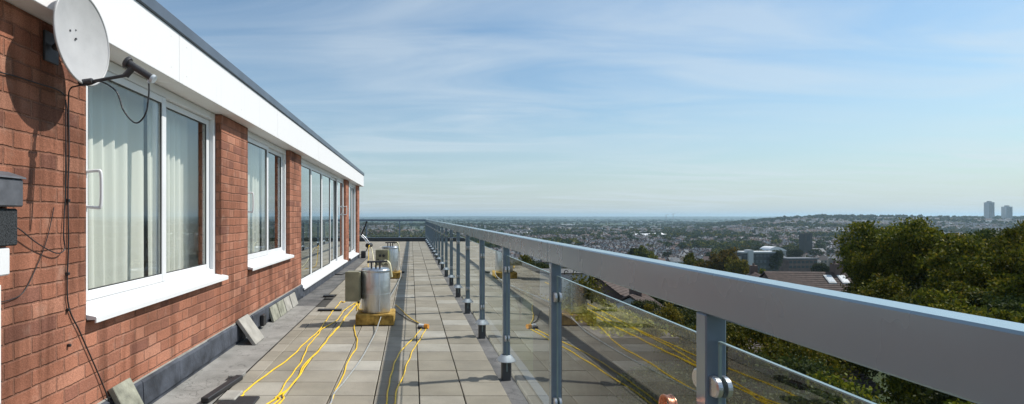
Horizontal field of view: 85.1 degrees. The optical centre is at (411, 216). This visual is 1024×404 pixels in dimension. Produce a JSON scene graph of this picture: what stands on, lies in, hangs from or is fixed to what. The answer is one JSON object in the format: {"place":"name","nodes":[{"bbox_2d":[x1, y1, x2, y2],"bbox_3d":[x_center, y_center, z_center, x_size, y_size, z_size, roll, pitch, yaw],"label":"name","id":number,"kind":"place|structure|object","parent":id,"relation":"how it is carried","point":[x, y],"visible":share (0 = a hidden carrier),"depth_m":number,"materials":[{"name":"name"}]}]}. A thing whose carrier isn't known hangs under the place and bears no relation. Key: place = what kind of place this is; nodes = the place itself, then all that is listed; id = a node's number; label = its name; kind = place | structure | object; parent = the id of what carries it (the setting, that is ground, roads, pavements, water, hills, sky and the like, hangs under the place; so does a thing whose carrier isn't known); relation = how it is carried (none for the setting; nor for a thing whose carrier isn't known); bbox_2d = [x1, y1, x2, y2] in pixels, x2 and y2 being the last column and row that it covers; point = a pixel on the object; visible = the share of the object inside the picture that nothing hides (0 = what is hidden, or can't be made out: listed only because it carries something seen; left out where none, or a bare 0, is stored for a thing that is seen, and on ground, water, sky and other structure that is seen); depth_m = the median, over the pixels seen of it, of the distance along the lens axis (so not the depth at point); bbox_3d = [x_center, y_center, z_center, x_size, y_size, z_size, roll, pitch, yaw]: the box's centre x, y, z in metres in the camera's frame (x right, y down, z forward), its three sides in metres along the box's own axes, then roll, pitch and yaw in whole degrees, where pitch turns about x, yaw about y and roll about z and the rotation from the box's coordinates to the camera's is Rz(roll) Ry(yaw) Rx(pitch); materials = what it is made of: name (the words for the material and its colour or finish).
{"place":"outdoors","nodes":[
{"label":"outdoors","id":0,"kind":"place"},
{"bbox_2d":[213,241,511,403],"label":"terrace paving","id":1,"kind":"structure","parent":0,"point":[454,366],"depth_m":4.75,"materials":[{"name":"concrete"}]},
{"bbox_2d":[0,0,363,403],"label":"penthouse","id":2,"kind":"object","parent":1,"relation":"on","point":[158,333],"visible":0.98,"depth_m":3.58,"materials":[{"name":"red brick"}]},
{"bbox_2d":[0,285,0,403],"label":"trunking","id":3,"kind":"object","parent":2,"relation":"attached to","point":[0,344],"visible":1,"depth_m":2.21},
{"bbox_2d":[0,248,8,275],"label":"socket box","id":4,"kind":"object","parent":2,"relation":"attached to","point":[4,261],"visible":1,"depth_m":2.22,"materials":[{"name":"plastic"}]},
{"bbox_2d":[0,208,16,246],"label":"junction box","id":5,"kind":"object","parent":2,"relation":"attached to","point":[8,226],"visible":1,"depth_m":2.23,"materials":[{"name":"metal"}]},
{"bbox_2d":[0,171,25,206],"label":"junction box","id":6,"kind":"object","parent":2,"relation":"attached to","point":[11,189],"visible":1,"depth_m":2.21,"materials":[{"name":"grey plastic"}]},
{"bbox_2d":[1,207,53,301],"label":"cable","id":7,"kind":"object","parent":2,"relation":"attached to","point":[37,263],"visible":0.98,"depth_m":2.46,"materials":[{"name":"rubber"}]},
{"bbox_2d":[0,72,65,95],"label":"cable","id":8,"kind":"object","parent":2,"relation":"attached to","point":[32,81],"visible":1,"depth_m":2.41,"materials":[{"name":"rubber"}]},
{"bbox_2d":[17,99,65,253],"bbox_3d":[-1.655,-0.195,2.364,0.012,0.743,0.586,0,0,-3],"label":"cable","id":9,"kind":"object","parent":2,"relation":"attached to","point":[64,198],"visible":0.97,"depth_m":2.64,"materials":[{"name":"rubber"}]},
{"bbox_2d":[43,0,156,85],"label":"satellite dish","id":10,"kind":"object","parent":2,"relation":"attached to","point":[77,41],"visible":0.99,"depth_m":2.53,"materials":[{"name":"grey paint"}]},
{"bbox_2d":[66,81,149,403],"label":"cable","id":11,"kind":"object","parent":2,"relation":"attached to","point":[143,117],"visible":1,"depth_m":2.67,"materials":[{"name":"rubber"}]},
{"bbox_2d":[88,80,143,288],"bbox_3d":[-1.935,0.105,3.393,0.080,1.960,1.180,0,0,0],"label":"curtain","id":12,"kind":"object","parent":2,"relation":"hanging from","point":[116,220],"visible":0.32,"depth_m":3.60,"materials":[{"name":"white fabric"}]},
{"bbox_2d":[86,61,227,322],"bbox_3d":[-1.707,-0.172,3.826,0.177,1.447,1.989,0,0,1],"label":"window","id":13,"kind":"structure","parent":2,"relation":"in","point":[105,302],"depth_m":3.79,"materials":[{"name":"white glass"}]},
{"bbox_2d":[147,98,198,275],"bbox_3d":[-1.921,0.105,4.467,0.081,1.960,0.930,0,0,0],"label":"curtain","id":14,"kind":"object","parent":2,"relation":"hanging from","point":[182,191],"visible":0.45,"depth_m":4.51,"materials":[{"name":"white fabric"}]},
{"bbox_2d":[248,143,259,253],"bbox_3d":[-1.909,0.105,6.177,0.082,1.960,1.350,0,0,0],"label":"curtain","id":15,"kind":"object","parent":2,"relation":"hanging from","point":[253,187],"visible":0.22,"depth_m":6.55,"materials":[{"name":"white fabric"}]},
{"bbox_2d":[260,148,261,227],"bbox_3d":[-1.893,0.105,7.403,0.076,1.960,1.000,0,0,0],"label":"curtain","id":16,"kind":"object","parent":2,"relation":"hanging from","point":[261,187],"visible":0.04,"depth_m":6.91,"materials":[{"name":"beige fabric"}]},
{"bbox_2d":[260,314,265,325],"bbox_3d":[-1.595,1.115,5.910,0.041,0.120,0.100,0,0,0],"label":"rubber block","id":17,"kind":"object","parent":2,"relation":"attached to","point":[262,319],"depth_m":5.86,"materials":[{"name":"rubber"}]},
{"bbox_2d":[248,131,293,270],"bbox_3d":[-1.681,-0.172,6.476,0.177,1.447,1.869,0,0,1],"label":"window","id":18,"kind":"structure","parent":2,"relation":"in","point":[273,251],"depth_m":6.79,"materials":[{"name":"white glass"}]},
{"bbox_2d":[301,158,347,289],"bbox_3d":[-1.640,0.096,10.645,0.177,1.982,5.109,0,0,1],"label":"window","id":19,"kind":"structure","parent":2,"relation":"in","point":[322,191],"depth_m":10.03,"materials":[{"name":"white glass"}]},
{"bbox_2d":[349,183,358,258],"bbox_3d":[-1.599,0.096,14.800,0.177,1.982,1.999,0,0,1],"label":"window","id":20,"kind":"structure","parent":2,"relation":"in","point":[352,188],"depth_m":15.47,"materials":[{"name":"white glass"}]},
{"bbox_2d":[218,390,242,401],"bbox_3d":[-1.192,1.189,3.619,0.110,0.028,0.180,0,0,0],"label":"paving offcut","id":21,"kind":"object","parent":1,"relation":"on","point":[230,394],"visible":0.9,"depth_m":3.60,"materials":[{"name":"concrete"}]},
{"bbox_2d":[153,306,315,403],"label":"roof felt strip","id":22,"kind":"object","parent":1,"relation":"on","point":[245,354],"visible":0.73,"depth_m":4.53,"materials":[{"name":"concrete"}]},
{"bbox_2d":[108,378,143,403],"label":"paving slab","id":23,"kind":"object","parent":22,"relation":"on","point":[125,392],"depth_m":3.10,"materials":[{"name":"concrete"}]},
{"bbox_2d":[201,375,242,402],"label":"roof batten","id":24,"kind":"object","parent":22,"relation":"on","point":[219,390],"visible":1,"depth_m":3.73,"materials":[{"name":"black rubber"}]},
{"bbox_2d":[228,371,245,378],"bbox_3d":[-1.305,1.190,4.107,0.100,0.030,0.120,0,0,0],"label":"concrete chip","id":25,"kind":"object","parent":22,"relation":"on","point":[233,374],"visible":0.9,"depth_m":4.10,"materials":[{"name":"concrete"}]},
{"bbox_2d":[236,314,263,344],"bbox_3d":[-1.556,1.095,5.299,0.192,0.252,0.302,0,0,0],"label":"paving slab","id":26,"kind":"object","parent":22,"relation":"on","point":[250,330],"depth_m":5.24,"materials":[{"name":"concrete"}]},
{"bbox_2d":[269,304,279,321],"bbox_3d":[-1.602,1.124,6.399,0.077,0.173,0.300,0,0,0],"label":"paving slab","id":27,"kind":"object","parent":22,"relation":"on","point":[274,314],"depth_m":6.35,"materials":[{"name":"concrete"}]},
{"bbox_2d":[276,299,286,316],"bbox_3d":[-1.598,1.124,6.720,0.077,0.173,0.300,0,0,0],"label":"paving slab","id":28,"kind":"object","parent":22,"relation":"on","point":[281,308],"depth_m":6.70,"materials":[{"name":"concrete"}]},
{"bbox_2d":[283,296,291,311],"bbox_3d":[-1.595,1.124,7.040,0.077,0.173,0.300,0,0,0],"label":"paving slab","id":29,"kind":"object","parent":22,"relation":"on","point":[287,304],"depth_m":7.02,"materials":[{"name":"concrete"}]},
{"bbox_2d":[289,292,297,307],"bbox_3d":[-1.592,1.124,7.379,0.077,0.173,0.320,0,0,0],"label":"paving slab","id":30,"kind":"object","parent":22,"relation":"on","point":[293,299],"depth_m":7.35,"materials":[{"name":"concrete"}]},
{"bbox_2d":[218,396,259,403],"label":"rubber mat","id":31,"kind":"object","parent":1,"relation":"on","point":[246,399],"visible":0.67,"depth_m":3.53,"materials":[{"name":"rubber"}]},
{"bbox_2d":[241,301,344,395],"bbox_3d":[-1.105,1.197,6.087,0.366,0.010,7.820,0,0,4],"label":"cable","id":32,"kind":"object","parent":1,"relation":"on","point":[247,389],"visible":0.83,"depth_m":4.57,"materials":[{"name":"rubber"}]},
{"bbox_2d":[266,304,357,403],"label":"cable","id":33,"kind":"object","parent":1,"relation":"on","point":[275,398],"visible":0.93,"depth_m":4.27,"materials":[{"name":"rubber"}]},
{"bbox_2d":[274,302,356,403],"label":"cable","id":34,"kind":"object","parent":1,"relation":"on","point":[279,398],"visible":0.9,"depth_m":4.73,"materials":[{"name":"rubber"}]},
{"bbox_2d":[278,303,359,403],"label":"cable","id":35,"kind":"object","parent":1,"relation":"on","point":[283,394],"visible":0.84,"depth_m":4.52,"materials":[{"name":"rubber"}]},
{"bbox_2d":[318,309,341,310],"bbox_3d":[-1.040,1.193,7.006,0.302,0.020,0.080,0,0,0],"label":"felt strip","id":36,"kind":"object","parent":1,"relation":"on","point":[329,309],"visible":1,"depth_m":6.97,"materials":[{"name":"black rubber"}]},
{"bbox_2d":[296,256,367,305],"bbox_3d":[-1.502,1.203,12.000,0.435,0.020,9.200,0,0,0],"label":"dark roof felt","id":37,"kind":"object","parent":1,"relation":"on","point":[315,297],"visible":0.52,"depth_m":9.27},
{"bbox_2d":[333,324,357,397],"bbox_3d":[-0.584,1.197,4.221,0.214,0.009,3.652,0,0,2],"label":"cable","id":38,"kind":"object","parent":1,"relation":"on","point":[347,361],"visible":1,"depth_m":4.49,"materials":[{"name":"rubber"}]},
{"bbox_2d":[329,251,400,403],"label":"hose","id":39,"kind":"object","parent":1,"relation":"on","point":[343,382],"visible":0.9,"depth_m":4.60,"materials":[{"name":"rubber"}]},
{"bbox_2d":[360,221,372,250],"bbox_3d":[-1.415,0.677,17.315,0.342,1.069,0.324,0,0,10],"label":"folded trolley","id":40,"kind":"object","parent":1,"relation":"on","point":[368,244],"visible":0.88,"depth_m":17.19,"materials":[{"name":"silver metal"}]},
{"bbox_2d":[355,308,394,324],"bbox_3d":[-0.400,1.139,6.230,0.430,0.125,0.400,0,0,0],"label":"foam block","id":41,"kind":"object","parent":1,"relation":"on","point":[363,318],"depth_m":6.03,"materials":[{"name":"plastic"}]},
{"bbox_2d":[345,260,392,313],"bbox_3d":[-0.471,0.783,6.220,0.524,0.582,0.336,0,0,0],"label":"tank","id":42,"kind":"object","parent":41,"relation":"on","point":[370,286],"visible":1,"depth_m":6.07,"materials":[{"name":"metal"}]},
{"bbox_2d":[359,237,425,241],"bbox_3d":[-2.770,1.127,26.710,7.280,0.215,0.260,0,0,0],"label":"end upstand","id":43,"kind":"object","parent":1,"relation":"on","point":[387,239],"depth_m":26.60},
{"bbox_2d":[359,219,424,236],"bbox_3d":[-2.807,0.577,26.700,6.987,0.884,0.120,0,0,0],"label":"end balustrade","id":44,"kind":"object","parent":43,"relation":"on","point":[399,220],"visible":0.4,"depth_m":26.67,"materials":[{"name":"metal"}]},
{"bbox_2d":[390,270,400,278],"bbox_3d":[-0.410,1.139,10.800,0.430,0.125,0.400,0,0,0],"label":"foam block","id":45,"kind":"object","parent":1,"relation":"on","point":[396,275],"depth_m":10.60,"materials":[{"name":"plastic"}]},
{"bbox_2d":[376,242,399,271],"bbox_3d":[-0.486,0.783,10.673,0.336,0.582,0.614,0,0,33],"label":"tank","id":46,"kind":"object","parent":45,"relation":"on","point":[390,253],"visible":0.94,"depth_m":10.63,"materials":[{"name":"metal"}]},
{"bbox_2d":[386,329,420,403],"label":"cable","id":47,"kind":"object","parent":1,"relation":"on","point":[393,366],"visible":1,"depth_m":4.33,"materials":[{"name":"rubber"}]},
{"bbox_2d":[394,329,425,403],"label":"cable","id":48,"kind":"object","parent":1,"relation":"on","point":[405,368],"visible":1,"depth_m":4.26,"materials":[{"name":"rubber"}]},
{"bbox_2d":[418,324,428,328],"bbox_3d":[0.123,1.182,5.895,0.120,0.051,0.093,0,0,29],"label":"cable connector","id":49,"kind":"object","parent":1,"relation":"on","point":[424,326],"visible":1,"depth_m":5.88,"materials":[{"name":"plastic"}]},
{"bbox_2d":[425,242,526,403],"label":"gutter felt","id":50,"kind":"object","parent":1,"relation":"on","point":[513,393],"visible":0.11,"depth_m":4.87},
{"bbox_2d":[425,219,1023,403],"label":"balustrade","id":51,"kind":"object","parent":50,"relation":"on","point":[976,359],"visible":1,"depth_m":1.26,"materials":[{"name":"metal"}]},
{"bbox_2d":[658,394,677,403],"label":"copper coil","id":52,"kind":"object","parent":1,"relation":"on","point":[664,398],"visible":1,"depth_m":1.38,"materials":[{"name":"metal"}]},
{"bbox_2d":[156,0,1023,216],"label":"sky","id":53,"kind":"structure","parent":0,"point":[583,108],"materials":[{"name":"blue"}]},
{"bbox_2d":[359,216,989,403],"bbox_3d":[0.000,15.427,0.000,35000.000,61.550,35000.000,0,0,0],"label":"ground","id":54,"kind":"structure","parent":0,"point":[699,219],"depth_m":8499.59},
{"bbox_2d":[518,254,537,263],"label":"tree","id":55,"kind":"object","parent":54,"relation":"on","point":[525,258],"visible":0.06,"depth_m":93.03,"materials":[{"name":"green plant"}]},
{"bbox_2d":[528,260,567,268],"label":"tree","id":56,"kind":"object","parent":54,"relation":"on","point":[541,265],"visible":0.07,"depth_m":80.06,"materials":[{"name":"green plant"}]},
{"bbox_2d":[592,278,628,302],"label":"house","id":57,"kind":"structure","parent":54,"relation":"on","point":[619,292],"depth_m":49.70,"materials":[{"name":"red brick"}]},
{"bbox_2d":[543,269,678,403],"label":"annex building","id":58,"kind":"structure","parent":54,"relation":"on","point":[594,363],"depth_m":22.60,"materials":[{"name":"grey tile"}]},
{"bbox_2d":[561,269,612,306],"bbox_3d":[9.281,3.806,29.342,3.050,2.151,3.723,0,0,0],"label":"shrub","id":59,"kind":"object","parent":58,"relation":"on","point":[584,296],"visible":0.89,"depth_m":28.94,"materials":[{"name":"green plant"}]},
{"bbox_2d":[547,296,673,336],"bbox_3d":[9.171,4.642,27.993,3.190,0.627,11.960,0,0,0],"label":"roof moss","id":60,"kind":"object","parent":58,"relation":"on","point":[610,316],"visible":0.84,"depth_m":24.89,"materials":[{"name":"yellow plant"}]},
{"bbox_2d":[628,248,639,254],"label":"tree","id":61,"kind":"object","parent":54,"relation":"on","point":[631,251],"visible":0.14,"depth_m":259.89,"materials":[{"name":"green plant"}]},
{"bbox_2d":[613,289,663,309],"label":"house","id":62,"kind":"structure","parent":54,"relation":"on","point":[634,295],"depth_m":47.64,"materials":[{"name":"brown tile"}]},
{"bbox_2d":[633,245,658,259],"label":"tree","id":63,"kind":"object","parent":54,"relation":"on","point":[643,251],"visible":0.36,"depth_m":248.69,"materials":[{"name":"green plant"}]},
{"bbox_2d":[359,216,960,226],"bbox_3d":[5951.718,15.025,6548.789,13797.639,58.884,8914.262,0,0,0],"label":"woodland","id":64,"kind":"object","parent":54,"relation":"on","point":[665,222],"visible":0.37,"depth_m":3548.25,"materials":[{"name":"green plant"}]},
{"bbox_2d":[624,299,695,324],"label":"tree","id":65,"kind":"object","parent":54,"relation":"on","point":[639,303],"visible":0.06,"depth_m":36.06,"materials":[{"name":"green plant"}]},
{"bbox_2d":[636,301,690,332],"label":"tree","id":66,"kind":"object","parent":54,"relation":"on","point":[673,314],"visible":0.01,"depth_m":28.65,"materials":[{"name":"green plant"}]},
{"bbox_2d":[661,250,671,257],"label":"tree","id":67,"kind":"object","parent":54,"relation":"on","point":[665,253],"visible":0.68,"depth_m":486.13,"materials":[{"name":"green plant"}]},
{"bbox_2d":[649,295,697,313],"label":"tree","id":68,"kind":"object","parent":54,"relation":"on","point":[660,301],"visible":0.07,"depth_m":57.75,"materials":[{"name":"green plant"}]},
{"bbox_2d":[670,256,680,262],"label":"house","id":69,"kind":"structure","parent":54,"relation":"on","point":[675,259],"depth_m":458.85,"materials":[{"name":"white brick"}]},
{"bbox_2d":[635,317,729,400],"bbox_3d":[11.881,10.161,22.924,5.399,11.641,4.968,0,0,29],"label":"tree","id":70,"kind":"object","parent":54,"relation":"on","point":[686,353],"visible":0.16,"depth_m":22.21,"materials":[{"name":"green plant"}]},
{"bbox_2d":[607,361,763,403],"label":"tree","id":71,"kind":"object","parent":54,"relation":"on","point":[673,382],"visible":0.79,"depth_m":16.02,"materials":[{"name":"green plant"}]},
{"bbox_2d":[359,217,1023,267],"bbox_3d":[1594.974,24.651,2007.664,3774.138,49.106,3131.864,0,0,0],"label":"distant houses","id":72,"kind":"structure","parent":54,"relation":"on","point":[624,243],"depth_m":1071.55,"materials":[{"name":"grey brick"}]},
{"bbox_2d":[359,214,1023,249],"bbox_3d":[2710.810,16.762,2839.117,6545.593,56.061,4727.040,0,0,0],"label":"woodland","id":73,"kind":"object","parent":54,"relation":"on","point":[696,243],"visible":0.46,"depth_m":1256.87,"materials":[{"name":"green plant"}]},
{"bbox_2d":[680,251,704,265],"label":"tree","id":74,"kind":"object","parent":54,"relation":"on","point":[690,259],"visible":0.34,"depth_m":157.98,"materials":[{"name":"green plant"}]},
{"bbox_2d":[686,321,732,336],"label":"tree","id":75,"kind":"object","parent":54,"relation":"on","point":[690,324],"visible":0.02,"depth_m":29.83,"materials":[{"name":"green plant"}]},
{"bbox_2d":[693,247,738,271],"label":"tree","id":76,"kind":"object","parent":54,"relation":"on","point":[720,260],"visible":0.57,"depth_m":148.44,"materials":[{"name":"green plant"}]},
{"bbox_2d":[724,256,748,274],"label":"tree","id":77,"kind":"object","parent":54,"relation":"on","point":[738,266],"visible":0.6,"depth_m":138.29,"materials":[{"name":"green plant"}]},
{"bbox_2d":[747,263,760,276],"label":"house","id":78,"kind":"structure","parent":54,"relation":"on","point":[753,269],"depth_m":97.05,"materials":[{"name":"brown brick"}]},
{"bbox_2d":[735,250,778,272],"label":"office block","id":79,"kind":"structure","parent":54,"relation":"on","point":[760,259],"depth_m":329.99,"materials":[{"name":"concrete"}]},
{"bbox_2d":[692,323,850,403],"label":"tree","id":80,"kind":"object","parent":54,"relation":"on","point":[736,360],"visible":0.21,"depth_m":19.42,"materials":[{"name":"green plant"}]},
{"bbox_2d":[760,246,786,256],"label":"sports hall","id":81,"kind":"structure","parent":54,"relation":"on","point":[769,248],"depth_m":520.00,"materials":[{"name":"metal"}]},
{"bbox_2d":[769,250,784,269],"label":"tree","id":82,"kind":"object","parent":54,"relation":"on","point":[778,256],"visible":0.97,"depth_m":328.38,"materials":[{"name":"green plant"}]},
{"bbox_2d":[787,249,802,256],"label":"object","id":83,"kind":"object","parent":54,"relation":"on","point":[795,253],"visible":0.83,"depth_m":417.87,"materials":[{"name":"grey concrete"}]},
{"bbox_2d":[779,257,817,271],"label":"flats","id":84,"kind":"structure","parent":54,"relation":"on","point":[803,264],"depth_m":345.04,"materials":[{"name":"concrete"}]},
{"bbox_2d":[789,261,816,262],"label":"window","id":85,"kind":"structure","parent":84,"relation":"in","point":[789,261],"depth_m":344.80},
{"bbox_2d":[726,332,881,384],"bbox_3d":[16.702,10.400,24.416,7.393,11.195,5.638,0,0,-10],"label":"tree","id":86,"kind":"object","parent":54,"relation":"on","point":[853,366],"depth_m":22.54,"materials":[{"name":"green plant"}]},
{"bbox_2d":[759,261,852,291],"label":"house","id":87,"kind":"structure","parent":54,"relation":"on","point":[833,278],"depth_m":70.98,"materials":[{"name":"tile"}]},
{"bbox_2d":[728,352,895,403],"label":"tree","id":88,"kind":"object","parent":54,"relation":"on","point":[764,387],"visible":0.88,"depth_m":15.06,"materials":[{"name":"green plant"}]},
{"bbox_2d":[799,233,825,253],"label":"building","id":89,"kind":"structure","parent":54,"relation":"on","point":[805,242],"depth_m":560.01,"materials":[{"name":"stone"}]},
{"bbox_2d":[743,338,883,394],"bbox_3d":[15.992,10.541,24.000,4.400,13.510,5.700,0,0,-17],"label":"tree","id":90,"kind":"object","parent":54,"relation":"on","point":[871,383],"depth_m":22.33,"materials":[{"name":"plant"}]},
{"bbox_2d":[808,247,822,256],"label":"tree","id":91,"kind":"object","parent":54,"relation":"on","point":[811,252],"visible":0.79,"depth_m":507.17,"materials":[{"name":"green plant"}]},
{"bbox_2d":[810,262,829,271],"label":"tree","id":92,"kind":"object","parent":54,"relation":"on","point":[821,267],"visible":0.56,"depth_m":228.64,"materials":[{"name":"green plant"}]},
{"bbox_2d":[819,254,827,265],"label":"house","id":93,"kind":"structure","parent":54,"relation":"on","point":[823,259],"depth_m":469.29,"materials":[{"name":"grey brick"}]},
{"bbox_2d":[805,370,974,403],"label":"tree","id":94,"kind":"object","parent":54,"relation":"on","point":[827,380],"visible":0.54,"depth_m":14.29,"materials":[{"name":"green plant"}]},
{"bbox_2d":[838,235,958,293],"bbox_3d":[26.807,8.661,29.966,4.968,15.463,5.399,0,0,18],"label":"tree","id":95,"kind":"object","parent":54,"relation":"on","point":[863,268],"visible":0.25,"depth_m":29.07,"materials":[{"name":"green plant"}]},
{"bbox_2d":[837,226,972,278],"bbox_3d":[29.994,8.513,31.549,8.502,15.925,6.484,0,0,23],"label":"tree","id":96,"kind":"object","parent":54,"relation":"on","point":[880,239],"depth_m":32.32,"materials":[{"name":"green plant"}]},
{"bbox_2d":[828,216,986,282],"bbox_3d":[28.936,8.228,30.864,8.181,16.531,7.528,0,0,4],"label":"tree","id":97,"kind":"object","parent":54,"relation":"on","point":[923,234],"visible":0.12,"depth_m":29.49,"materials":[{"name":"green plant"}]},
{"bbox_2d":[885,268,950,297],"bbox_3d":[26.556,9.308,27.916,5.557,13.909,6.462,0,0,-26],"label":"tree","id":98,"kind":"object","parent":54,"relation":"on","point":[918,285],"visible":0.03,"depth_m":27.75,"materials":[{"name":"green plant"}]},
{"bbox_2d":[843,272,1014,313],"bbox_3d":[23.267,9.324,23.507,7.855,13.665,5.990,0,0,21],"label":"tree","id":99,"kind":"object","parent":54,"relation":"on","point":[884,284],"visible":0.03,"depth_m":23.85,"materials":[{"name":"green plant"}]},
{"bbox_2d":[883,385,975,403],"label":"tree","id":100,"kind":"object","parent":54,"relation":"on","point":[940,397],"visible":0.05,"depth_m":15.22,"materials":[{"name":"green plant"}]},
{"bbox_2d":[854,290,1023,387],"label":"tree","id":101,"kind":"object","parent":54,"relation":"on","point":[1010,305],"visible":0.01,"depth_m":21.09,"materials":[{"name":"green plant"}]},
{"bbox_2d":[876,287,1023,403],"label":"tree","id":102,"kind":"object","parent":54,"relation":"on","point":[903,388],"visible":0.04,"depth_m":18.64,"materials":[{"name":"green plant"}]},
{"bbox_2d":[913,233,1023,296],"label":"tree","id":103,"kind":"object","parent":54,"relation":"on","point":[967,261],"visible":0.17,"depth_m":24.09,"materials":[{"name":"green plant"}]},
{"bbox_2d":[924,219,1023,284],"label":"tree","id":104,"kind":"object","parent":54,"relation":"on","point":[1012,239],"visible":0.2,"depth_m":24.56,"materials":[{"name":"green plant"}]},
{"bbox_2d":[935,262,1023,307],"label":"tree","id":105,"kind":"object","parent":54,"relation":"on","point":[1012,286],"visible":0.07,"depth_m":22.36,"materials":[{"name":"green plant"}]},
{"bbox_2d":[957,228,1002,237],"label":"tree","id":106,"kind":"object","parent":54,"relation":"on","point":[986,231],"visible":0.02,"depth_m":33.96,"materials":[{"name":"green plant"}]},
{"bbox_2d":[966,232,1002,244],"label":"tree","id":107,"kind":"object","parent":54,"relation":"on","point":[991,235],"depth_m":30.89,"materials":[{"name":"green plant"}]},
{"bbox_2d":[984,201,994,217],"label":"tower block","id":108,"kind":"structure","parent":54,"relation":"on","point":[989,209],"depth_m":1800.35,"materials":[{"name":"concrete"}]},
{"bbox_2d":[1001,205,1012,217],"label":"tower block","id":109,"kind":"structure","parent":54,"relation":"on","point":[1006,211],"depth_m":1800.53,"materials":[{"name":"concrete"}]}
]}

